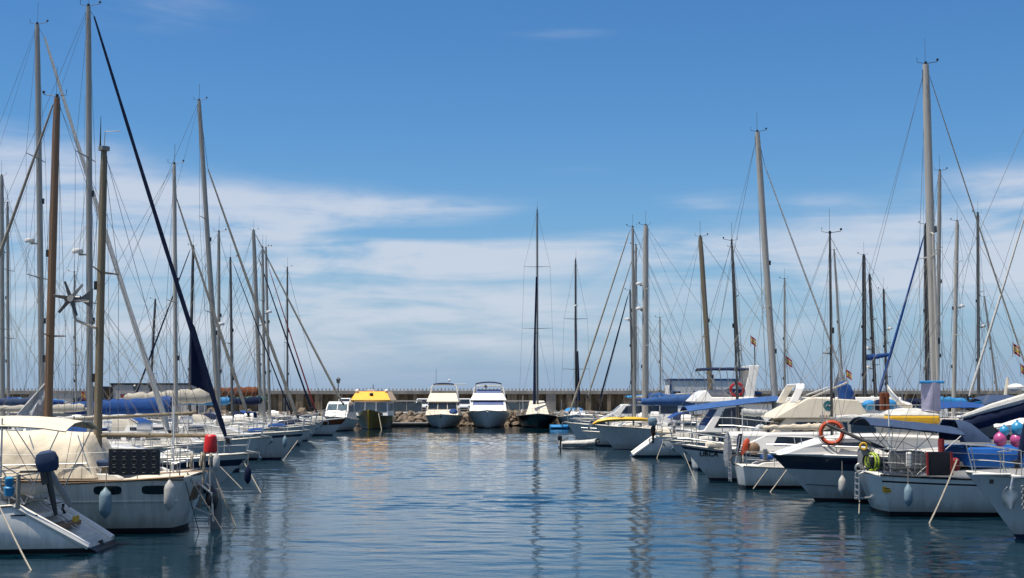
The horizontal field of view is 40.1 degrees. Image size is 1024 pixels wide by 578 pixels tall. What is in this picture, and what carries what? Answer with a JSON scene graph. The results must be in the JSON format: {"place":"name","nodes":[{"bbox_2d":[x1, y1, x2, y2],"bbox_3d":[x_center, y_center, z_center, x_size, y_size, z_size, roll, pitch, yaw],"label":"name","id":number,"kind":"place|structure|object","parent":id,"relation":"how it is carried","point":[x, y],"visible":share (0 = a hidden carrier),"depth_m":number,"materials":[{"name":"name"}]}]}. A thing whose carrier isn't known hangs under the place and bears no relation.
{"place":"outdoors","nodes":[
{"label":"outdoors","id":0,"kind":"place"},
{"bbox_2d":[93,386,110,398],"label":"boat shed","id":1,"kind":"object","parent":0,"point":[107,390],"visible":0.23,"depth_m":172.49,"materials":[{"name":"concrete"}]},
{"bbox_2d":[5,412,967,425],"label":"quay ground","id":2,"kind":"structure","parent":0,"point":[55,414],"depth_m":167.35,"materials":[{"name":"concrete"}]},
{"bbox_2d":[28,391,85,404],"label":"boat shed","id":3,"kind":"object","parent":2,"relation":"on","point":[60,395],"visible":0.17,"depth_m":175.47,"materials":[{"name":"concrete"}]},
{"bbox_2d":[110,383,206,412],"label":"boat shed","id":4,"kind":"object","parent":2,"relation":"on","point":[128,387],"visible":0.21,"depth_m":171.55,"materials":[{"name":"black paint"}]},
{"bbox_2d":[298,408,306,414],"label":"boulder","id":5,"kind":"object","parent":2,"relation":"on","point":[301,410],"visible":0.3,"depth_m":167.01,"materials":[{"name":"stone"}]},
{"bbox_2d":[394,400,421,412],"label":"quay railing","id":6,"kind":"object","parent":2,"relation":"on","point":[406,407],"visible":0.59,"depth_m":169.94,"materials":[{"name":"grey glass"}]},
{"bbox_2d":[406,410,416,416],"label":"boulder","id":7,"kind":"object","parent":2,"relation":"on","point":[410,413],"visible":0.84,"depth_m":166.44,"materials":[{"name":"stone"}]},
{"bbox_2d":[415,398,427,412],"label":"parked car","id":8,"kind":"object","parent":2,"relation":"on","point":[424,402],"visible":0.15,"depth_m":172.98,"materials":[{"name":"white metal"}]},
{"bbox_2d":[459,398,470,409],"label":"parked car","id":9,"kind":"object","parent":2,"relation":"on","point":[464,403],"visible":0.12,"depth_m":172.84,"materials":[{"name":"white metal"}]},
{"bbox_2d":[5,388,1023,411],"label":"sea wall","id":10,"kind":"structure","parent":2,"relation":"on","point":[612,399],"depth_m":184.57,"materials":[{"name":"concrete"}]},
{"bbox_2d":[505,400,532,411],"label":"quay railing","id":11,"kind":"object","parent":2,"relation":"on","point":[513,406],"visible":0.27,"depth_m":169.95,"materials":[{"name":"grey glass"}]},
{"bbox_2d":[664,379,738,413],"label":"harbour office","id":12,"kind":"structure","parent":2,"relation":"on","point":[725,385],"depth_m":157.62,"materials":[{"name":"glass"}]},
{"bbox_2d":[0,426,1023,577],"bbox_3d":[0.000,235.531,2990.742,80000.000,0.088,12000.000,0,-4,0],"label":"water","id":13,"kind":"structure","parent":0,"point":[457,502],"depth_m":36.12,"materials":[{"name":"blue liquid"}]},
{"bbox_2d":[0,507,31,569],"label":"mooring rope","id":14,"kind":"object","parent":13,"relation":"in","point":[15,539],"visible":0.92,"depth_m":28.07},
{"bbox_2d":[0,166,69,430],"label":"sailing yacht","id":15,"kind":"object","parent":13,"relation":"on","point":[2,339],"visible":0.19,"depth_m":90.07,"materials":[{"name":"white paint"}]},
{"bbox_2d":[4,189,102,422],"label":"sailing yacht","id":16,"kind":"object","parent":13,"relation":"on","point":[7,337],"visible":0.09,"depth_m":97.12,"materials":[{"name":"blue paint"}]},
{"bbox_2d":[0,416,118,553],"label":"sailing yacht","id":17,"kind":"object","parent":13,"relation":"on","point":[50,524],"visible":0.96,"depth_m":29.88,"materials":[{"name":"white paint"}]},
{"bbox_2d":[6,270,157,427],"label":"sailing yacht","id":18,"kind":"object","parent":13,"relation":"on","point":[109,422],"visible":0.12,"depth_m":103.83,"materials":[{"name":"blue paint"}]},
{"bbox_2d":[0,20,189,452],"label":"sailing yacht","id":19,"kind":"object","parent":13,"relation":"on","point":[40,200],"visible":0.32,"depth_m":57.20,"materials":[{"name":"blue paint"}]},
{"bbox_2d":[0,87,197,471],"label":"sailing yacht","id":20,"kind":"object","parent":13,"relation":"on","point":[39,402],"visible":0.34,"depth_m":43.26,"materials":[{"name":"blue paint"}]},
{"bbox_2d":[0,121,222,532],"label":"sailing yacht","id":21,"kind":"object","parent":13,"relation":"on","point":[137,480],"visible":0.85,"depth_m":34.64,"materials":[{"name":"white paint"}]},
{"bbox_2d":[99,469,111,518],"bbox_3d":[-9.785,4.930,33.790,0.300,1.180,0.300,0,-4,0],"label":"fender","id":22,"kind":"object","parent":21,"relation":"hanging from","point":[105,499],"visible":1,"depth_m":33.67,"materials":[{"name":"plastic"}]},
{"bbox_2d":[164,462,174,510],"bbox_3d":[-8.279,4.771,33.932,0.260,1.180,0.260,0,-4,0],"label":"fender","id":23,"kind":"object","parent":21,"relation":"hanging from","point":[169,494],"visible":1,"depth_m":33.83,"materials":[{"name":"plastic"}]},
{"bbox_2d":[185,482,198,531],"bbox_3d":[-7.894,5.315,34.592,0.418,1.347,0.023,3,-5,-30],"label":"mooring rope","id":24,"kind":"object","parent":21,"relation":"hanging from","point":[192,506],"visible":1,"depth_m":34.59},
{"bbox_2d":[187,472,221,529],"bbox_3d":[-7.660,5.280,34.944,0.899,1.439,0.040,2,-5,-20],"label":"mooring rope","id":25,"kind":"object","parent":21,"relation":"attached to","point":[198,491],"visible":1,"depth_m":34.94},
{"bbox_2d":[203,434,217,525],"bbox_3d":[-7.622,4.815,35.434,0.350,2.285,0.350,0,-4,0],"label":"marker buoy","id":26,"kind":"object","parent":21,"relation":"attached to","point":[210,443],"visible":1,"depth_m":35.38,"materials":[{"name":"red plastic"}]},
{"bbox_2d":[211,469,235,525],"bbox_3d":[-7.435,5.381,36.194,0.735,1.444,0.040,-1,-5,17],"label":"mooring rope","id":27,"kind":"object","parent":21,"relation":"attached to","point":[223,497],"visible":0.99,"depth_m":36.18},
{"bbox_2d":[0,0,261,491],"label":"sailing yacht","id":28,"kind":"object","parent":13,"relation":"on","point":[230,462],"visible":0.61,"depth_m":50.19,"materials":[{"name":"blue paint"}]},
{"bbox_2d":[213,452,219,471],"bbox_3d":[-10.105,5.708,48.002,0.240,1.060,0.240,0,-4,0],"label":"fender","id":29,"kind":"object","parent":28,"relation":"hanging from","point":[216,461],"visible":0.98,"depth_m":47.90,"materials":[{"name":"plastic"}]},
{"bbox_2d":[244,453,250,483],"bbox_3d":[-9.008,6.114,47.870,0.240,1.060,0.240,0,-4,0],"label":"fender","id":30,"kind":"object","parent":28,"relation":"hanging from","point":[247,474],"visible":1,"depth_m":47.77,"materials":[{"name":"blue plastic"}]},
{"bbox_2d":[70,297,192,420],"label":"sailing yacht","id":31,"kind":"object","parent":13,"relation":"on","point":[152,337],"visible":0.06,"depth_m":121.92,"materials":[{"name":"blue paint"}]},
{"bbox_2d":[8,153,272,470],"bbox_3d":[-16.914,0.951,64.420,12.080,15.378,3.557,0,-4,0],"label":"sailing yacht","id":32,"kind":"object","parent":13,"relation":"on","point":[140,405],"visible":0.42,"depth_m":63.99,"materials":[{"name":"blue paint"}]},
{"bbox_2d":[93,229,278,432],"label":"sailing yacht","id":33,"kind":"object","parent":13,"relation":"on","point":[141,420],"visible":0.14,"depth_m":84.00,"materials":[{"name":"blue paint"}]},
{"bbox_2d":[65,84,311,459],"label":"sailing yacht","id":34,"kind":"object","parent":13,"relation":"on","point":[275,449],"visible":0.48,"depth_m":75.90,"materials":[{"name":"blue paint"}]},
{"bbox_2d":[283,427,286,447],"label":"fender","id":35,"kind":"object","parent":34,"relation":"hanging from","point":[284,441],"visible":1,"depth_m":73.61,"materials":[{"name":"plastic"}]},
{"bbox_2d":[136,244,290,423],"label":"sailing yacht","id":36,"kind":"object","parent":13,"relation":"on","point":[191,317],"visible":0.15,"depth_m":116.53,"materials":[{"name":"blue paint"}]},
{"bbox_2d":[151,252,317,448],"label":"sailing yacht","id":37,"kind":"object","parent":13,"relation":"on","point":[225,401],"visible":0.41,"depth_m":91.69,"materials":[{"name":"blue paint"}]},
{"bbox_2d":[156,244,322,444],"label":"sailing yacht","id":38,"kind":"object","parent":13,"relation":"on","point":[254,400],"visible":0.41,"depth_m":99.71,"materials":[{"name":"blue paint"}]},
{"bbox_2d":[168,245,328,440],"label":"sailing yacht","id":39,"kind":"object","parent":13,"relation":"on","point":[306,438],"visible":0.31,"depth_m":108.09,"materials":[{"name":"blue paint"}]},
{"bbox_2d":[198,228,350,435],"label":"sailing yacht","id":40,"kind":"object","parent":13,"relation":"on","point":[331,427],"visible":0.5,"depth_m":124.64,"materials":[{"name":"blue paint"}]},
{"bbox_2d":[222,258,329,418],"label":"sailing yacht","id":41,"kind":"object","parent":13,"relation":"on","point":[287,373],"visible":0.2,"depth_m":132.87,"materials":[{"name":"blue paint"}]},
{"bbox_2d":[321,401,358,430],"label":"cabin cruiser","id":42,"kind":"object","parent":13,"relation":"on","point":[349,408],"visible":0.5,"depth_m":141.83,"materials":[{"name":"blue paint"}]},
{"bbox_2d":[351,384,396,429],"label":"tour boat","id":43,"kind":"object","parent":13,"relation":"on","point":[369,405],"visible":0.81,"depth_m":149.48,"materials":[{"name":"yellow paint"}]},
{"bbox_2d":[396,414,407,421],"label":"boulder","id":44,"kind":"object","parent":13,"relation":"on","point":[403,417],"visible":0.6,"depth_m":165.61,"materials":[{"name":"stone"}]},
{"bbox_2d":[391,422,431,426],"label":"floating pontoon","id":45,"kind":"object","parent":13,"relation":"on","point":[410,424],"visible":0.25,"depth_m":160.77,"materials":[{"name":"concrete"}]},
{"bbox_2d":[425,379,465,427],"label":"motor yacht","id":46,"kind":"object","parent":13,"relation":"on","point":[443,410],"visible":0.93,"depth_m":156.36,"materials":[{"name":"white paint"}]},
{"bbox_2d":[462,413,471,422],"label":"boulder","id":47,"kind":"object","parent":13,"relation":"on","point":[465,418],"visible":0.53,"depth_m":165.53,"materials":[{"name":"stone"}]},
{"bbox_2d":[467,381,509,427],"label":"motor yacht","id":48,"kind":"object","parent":13,"relation":"on","point":[488,408],"visible":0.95,"depth_m":155.52,"materials":[{"name":"white paint"}]},
{"bbox_2d":[516,201,557,427],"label":"sailing yacht","id":49,"kind":"object","parent":13,"relation":"on","point":[535,409],"visible":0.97,"depth_m":157.97,"materials":[{"name":"black paint"}]},
{"bbox_2d":[550,425,568,428],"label":"covered dinghy","id":50,"kind":"object","parent":13,"relation":"on","point":[558,427],"visible":0.77,"depth_m":149.08,"materials":[{"name":"fabric"}]},
{"bbox_2d":[557,257,592,427],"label":"sailing yacht","id":51,"kind":"object","parent":13,"relation":"on","point":[563,418],"visible":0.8,"depth_m":156.16,"materials":[{"name":"blue paint"}]},
{"bbox_2d":[557,435,599,447],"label":"inflatable dinghy","id":52,"kind":"object","parent":13,"relation":"on","point":[582,443],"visible":0.98,"depth_m":93.02,"materials":[{"name":"grey paint"}]},
{"bbox_2d":[581,421,641,445],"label":"cabin cruiser","id":53,"kind":"object","parent":13,"relation":"on","point":[591,434],"visible":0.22,"depth_m":96.54,"materials":[{"name":"white paint"}]},
{"bbox_2d":[572,395,682,422],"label":"motor yacht","id":54,"kind":"object","parent":13,"relation":"on","point":[620,409],"visible":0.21,"depth_m":123.16,"materials":[{"name":"white paint"}]},
{"bbox_2d":[561,214,704,439],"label":"sailing yacht","id":55,"kind":"object","parent":13,"relation":"on","point":[576,429],"visible":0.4,"depth_m":102.10,"materials":[{"name":"blue paint"}]},
{"bbox_2d":[575,242,708,424],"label":"sailing yacht","id":56,"kind":"object","parent":13,"relation":"on","point":[636,333],"visible":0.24,"depth_m":109.46,"materials":[{"name":"blue paint"}]},
{"bbox_2d":[593,288,707,420],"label":"sailing yacht","id":57,"kind":"object","parent":13,"relation":"on","point":[655,414],"visible":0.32,"depth_m":116.80,"materials":[{"name":"blue paint"}]},
{"bbox_2d":[621,316,702,418],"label":"sailing yacht","id":58,"kind":"object","parent":13,"relation":"on","point":[660,344],"visible":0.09,"depth_m":131.87,"materials":[{"name":"blue paint"}]},
{"bbox_2d":[588,222,758,448],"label":"sailing yacht","id":59,"kind":"object","parent":13,"relation":"on","point":[628,435],"visible":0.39,"depth_m":90.90,"materials":[{"name":"blue paint"}]},
{"bbox_2d":[593,417,647,425],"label":"kayak","id":60,"kind":"object","parent":59,"relation":"on","point":[614,419],"visible":0.98,"depth_m":89.61,"materials":[{"name":"yellow plastic"}]},
{"bbox_2d":[786,356,791,366],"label":"flag","id":61,"kind":"object","parent":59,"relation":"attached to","point":[788,363],"visible":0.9,"depth_m":91.89,"materials":[{"name":"fabric"}]},
{"bbox_2d":[629,233,813,456],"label":"sailing yacht","id":62,"kind":"object","parent":13,"relation":"on","point":[650,446],"visible":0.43,"depth_m":79.82,"materials":[{"name":"blue paint"}]},
{"bbox_2d":[662,222,825,463],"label":"sailing yacht","id":63,"kind":"object","parent":13,"relation":"on","point":[746,412],"visible":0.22,"depth_m":71.08,"materials":[{"name":"blue paint"}]},
{"bbox_2d":[750,335,755,346],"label":"flag","id":64,"kind":"object","parent":63,"relation":"attached to","point":[752,341],"visible":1,"depth_m":70.00,"materials":[{"name":"fabric"}]},
{"bbox_2d":[703,237,802,416],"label":"sailing yacht","id":65,"kind":"object","parent":13,"relation":"on","point":[738,354],"visible":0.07,"depth_m":127.56,"materials":[{"name":"blue paint"}]},
{"bbox_2d":[671,431,839,480],"bbox_3d":[10.929,6.890,56.436,9.080,2.300,2.660,0,-4,0],"label":"cabin cruiser","id":66,"kind":"object","parent":13,"relation":"on","point":[708,459],"visible":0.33,"depth_m":55.87,"materials":[{"name":"white paint"}]},
{"bbox_2d":[680,128,851,469],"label":"sailing yacht","id":67,"kind":"object","parent":13,"relation":"on","point":[772,351],"visible":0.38,"depth_m":65.82,"materials":[{"name":"white paint"}]},
{"bbox_2d":[686,345,903,437],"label":"motor yacht","id":68,"kind":"object","parent":13,"relation":"on","point":[711,421],"visible":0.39,"depth_m":74.22,"materials":[{"name":"blue paint"}]},
{"bbox_2d":[729,382,744,396],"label":"lifebuoy","id":69,"kind":"object","parent":68,"relation":"on","point":[741,385],"visible":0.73,"depth_m":74.32,"materials":[{"name":"red plastic"}]},
{"bbox_2d":[714,407,765,427],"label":"side window","id":70,"kind":"structure","parent":68,"relation":"in","point":[727,411],"depth_m":74.03,"materials":[{"name":"grey glass"}]},
{"bbox_2d":[762,268,840,396],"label":"sailing yacht","id":71,"kind":"object","parent":13,"relation":"on","point":[784,351],"visible":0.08,"depth_m":120.94,"materials":[{"name":"blue paint"}]},
{"bbox_2d":[723,216,919,488],"bbox_3d":[12.226,2.339,52.577,8.517,10.776,2.560,0,-4,0],"label":"sailing yacht","id":72,"kind":"object","parent":13,"relation":"on","point":[748,475],"visible":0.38,"depth_m":52.29,"materials":[{"name":"black paint"}]},
{"bbox_2d":[736,434,741,451],"bbox_3d":[8.523,5.842,52.756,0.268,0.800,0.124,0,-4,0],"label":"rolled jacket","id":73,"kind":"object","parent":72,"relation":"hanging from","point":[739,442],"visible":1,"depth_m":52.72,"materials":[{"name":"black fabric"}]},
{"bbox_2d":[741,438,749,454],"bbox_3d":[8.752,5.911,52.650,0.350,0.612,0.165,0,-4,0],"label":"life vest","id":74,"kind":"object","parent":72,"relation":"hanging from","point":[746,442],"visible":0.95,"depth_m":52.59,"materials":[{"name":"orange plastic"}]},
{"bbox_2d":[747,442,759,453],"bbox_3d":[9.067,5.977,52.695,0.500,0.460,0.320,0,-4,0],"label":"straw bag","id":75,"kind":"object","parent":72,"relation":"hanging from","point":[756,448],"visible":0.89,"depth_m":52.59,"materials":[{"name":"brown wicker"}]},
{"bbox_2d":[800,249,897,392],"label":"sailing yacht","id":76,"kind":"object","parent":13,"relation":"on","point":[838,319],"visible":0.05,"depth_m":127.16,"materials":[{"name":"blue paint"}]},
{"bbox_2d":[718,381,984,451],"bbox_3d":[15.089,6.152,60.305,12.428,4.370,3.960,0,-4,0],"label":"motor yacht","id":77,"kind":"object","parent":13,"relation":"on","point":[802,414],"visible":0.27,"depth_m":58.83,"materials":[{"name":"blue paint"}]},
{"bbox_2d":[846,370,851,380],"bbox_3d":[14.616,3.713,60.893,0.240,0.528,0.064,0,-4,0],"label":"flag","id":78,"kind":"object","parent":77,"relation":"on","point":[848,374],"visible":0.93,"depth_m":60.88,"materials":[{"name":"fabric"}]},
{"bbox_2d":[826,278,906,394],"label":"sailing yacht","id":79,"kind":"object","parent":13,"relation":"on","point":[885,341],"visible":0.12,"depth_m":114.46,"materials":[{"name":"blue paint"}]},
{"bbox_2d":[818,263,945,416],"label":"sailing yacht","id":80,"kind":"object","parent":13,"relation":"on","point":[872,348],"visible":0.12,"depth_m":107.96,"materials":[{"name":"blue paint"}]},
{"bbox_2d":[824,252,957,413],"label":"sailing yacht","id":81,"kind":"object","parent":13,"relation":"on","point":[866,357],"visible":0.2,"depth_m":101.44,"materials":[{"name":"blue paint"}]},
{"bbox_2d":[766,418,1023,501],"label":"cabin cruiser","id":82,"kind":"object","parent":13,"relation":"on","point":[814,466],"visible":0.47,"depth_m":44.36,"materials":[{"name":"blue paint"}]},
{"bbox_2d":[818,419,845,446],"bbox_3d":[9.980,4.487,43.834,0.860,0.860,0.164,-1,-5,14],"label":"lifebuoy","id":83,"kind":"object","parent":82,"relation":"attached to","point":[822,437],"visible":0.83,"depth_m":43.80,"materials":[{"name":"orange plastic"}]},
{"bbox_2d":[838,469,845,495],"bbox_3d":[10.179,5.837,43.278,0.240,1.060,0.240,0,-4,0],"label":"fender","id":84,"kind":"object","parent":82,"relation":"hanging from","point":[842,485],"visible":1,"depth_m":43.18,"materials":[{"name":"plastic"}]},
{"bbox_2d":[871,396,947,416],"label":"motor yacht","id":85,"kind":"object","parent":13,"relation":"on","point":[946,411],"depth_m":124.01,"materials":[{"name":"blue paint"}]},
{"bbox_2d":[822,58,1023,435],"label":"sailing yacht","id":86,"kind":"object","parent":13,"relation":"on","point":[931,229],"visible":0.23,"depth_m":49.17,"materials":[{"name":"white paint"}]},
{"bbox_2d":[880,408,939,422],"bbox_3d":[13.794,4.396,48.806,1.750,0.530,1.500,0,-4,0],"label":"life raft","id":87,"kind":"object","parent":86,"relation":"on","point":[918,415],"visible":0.76,"depth_m":48.11,"materials":[{"name":"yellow plastic"}]},
{"bbox_2d":[919,381,943,383],"bbox_3d":[14.435,3.204,48.297,0.850,0.100,0.087,0,-4,0],"label":"towel line","id":88,"kind":"object","parent":86,"relation":"on","point":[928,382],"visible":0.95,"depth_m":48.26,"materials":[{"name":"fabric"}]},
{"bbox_2d":[921,382,940,410],"bbox_3d":[14.410,3.692,48.259,0.666,1.020,0.115,0,-4,0],"label":"hanging towel","id":89,"kind":"object","parent":88,"relation":"hanging from","point":[926,396],"visible":1,"depth_m":48.26,"materials":[{"name":"purple fabric"}]},
{"bbox_2d":[849,130,1023,515],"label":"sailing yacht","id":90,"kind":"object","parent":13,"relation":"on","point":[927,473],"visible":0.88,"depth_m":39.58,"materials":[{"name":"white paint"}]},
{"bbox_2d":[826,423,888,452],"bbox_3d":[10.024,4.325,40.883,0.113,0.800,2.546,3,-5,-29],"label":"boat hook","id":91,"kind":"object","parent":90,"relation":"attached to","point":[870,443],"visible":1,"depth_m":40.76,"materials":[{"name":"grey metal"}]},
{"bbox_2d":[904,477,912,506],"bbox_3d":[10.906,5.461,38.643,0.240,1.060,0.240,0,-4,0],"label":"fender","id":92,"kind":"object","parent":90,"relation":"hanging from","point":[908,495],"visible":1,"depth_m":38.55,"materials":[{"name":"plastic"}]},
{"bbox_2d":[876,210,1022,410],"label":"sailing yacht","id":93,"kind":"object","parent":13,"relation":"on","point":[926,328],"visible":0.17,"depth_m":88.02,"materials":[{"name":"white paint"}]},
{"bbox_2d":[886,164,1023,428],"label":"sailing yacht","id":94,"kind":"object","parent":13,"relation":"on","point":[915,401],"visible":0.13,"depth_m":81.21,"materials":[{"name":"white paint"}]},
{"bbox_2d":[893,218,1023,416],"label":"sailing yacht","id":95,"kind":"object","parent":13,"relation":"on","point":[955,317],"visible":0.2,"depth_m":95.04,"materials":[{"name":"white paint"}]},
{"bbox_2d":[940,210,1023,416],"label":"sailing yacht","id":96,"kind":"object","parent":13,"relation":"on","point":[978,324],"visible":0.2,"depth_m":111.17,"materials":[{"name":"blue paint"}]},
{"bbox_2d":[959,292,1020,414],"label":"sailing yacht","id":97,"kind":"object","parent":13,"relation":"on","point":[992,357],"visible":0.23,"depth_m":133.93,"materials":[{"name":"blue paint"}]},
{"bbox_2d":[962,423,1023,537],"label":"boat","id":98,"kind":"object","parent":13,"relation":"on","point":[1003,492],"visible":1,"depth_m":32.94,"materials":[{"name":"white paint"}]},
{"bbox_2d":[993,430,1006,457],"bbox_3d":[11.965,3.813,34.408,0.318,0.688,0.318,0,-4,0],"label":"round buoy","id":99,"kind":"object","parent":98,"relation":"hanging from","point":[1000,439],"visible":0.96,"depth_m":34.31,"materials":[{"name":"pink plastic"}]},
{"bbox_2d":[999,424,1008,435],"bbox_3d":[12.072,3.581,34.426,0.240,0.520,0.240,0,-4,0],"label":"round buoy","id":100,"kind":"object","parent":98,"relation":"hanging from","point":[1004,429],"visible":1,"depth_m":34.35,"materials":[{"name":"plastic"}]},
{"bbox_2d":[1010,434,1020,454],"bbox_3d":[12.441,3.855,34.605,0.318,0.688,0.318,0,-4,0],"label":"round buoy","id":101,"kind":"object","parent":98,"relation":"hanging from","point":[1014,440],"visible":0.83,"depth_m":34.52,"materials":[{"name":"plastic"}]},
{"bbox_2d":[965,217,1023,432],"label":"sailing yacht","id":102,"kind":"object","parent":13,"relation":"on","point":[984,346],"visible":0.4,"depth_m":68.03,"materials":[{"name":"blue paint"}]},
{"bbox_2d":[968,377,1023,431],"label":"motor yacht","id":103,"kind":"object","parent":13,"relation":"on","point":[1006,395],"visible":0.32,"depth_m":74.30,"materials":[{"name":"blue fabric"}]},
{"bbox_2d":[0,0,1023,389],"label":"sky","id":104,"kind":"structure","parent":0,"point":[400,156],"materials":[{"name":"blue"}]},
{"bbox_2d":[929,459,957,522],"bbox_3d":[11.451,5.656,37.676,0.042,2.078,2.823,-3,-6,38],"label":"mooring rope","id":105,"kind":"object","parent":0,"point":[943,491],"visible":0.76,"depth_m":37.98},
{"bbox_2d":[1012,341,1019,356],"bbox_3d":[22.256,2.662,61.980,0.345,0.704,0.091,0,-4,0],"label":"flag","id":106,"kind":"object","parent":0,"point":[1014,346],"visible":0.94,"depth_m":61.97,"materials":[{"name":"fabric"}]},
{"bbox_2d":[1011,420,1022,447],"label":"round buoy","id":107,"kind":"object","parent":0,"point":[1016,427],"visible":0.92,"depth_m":34.53,"materials":[{"name":"plastic"}]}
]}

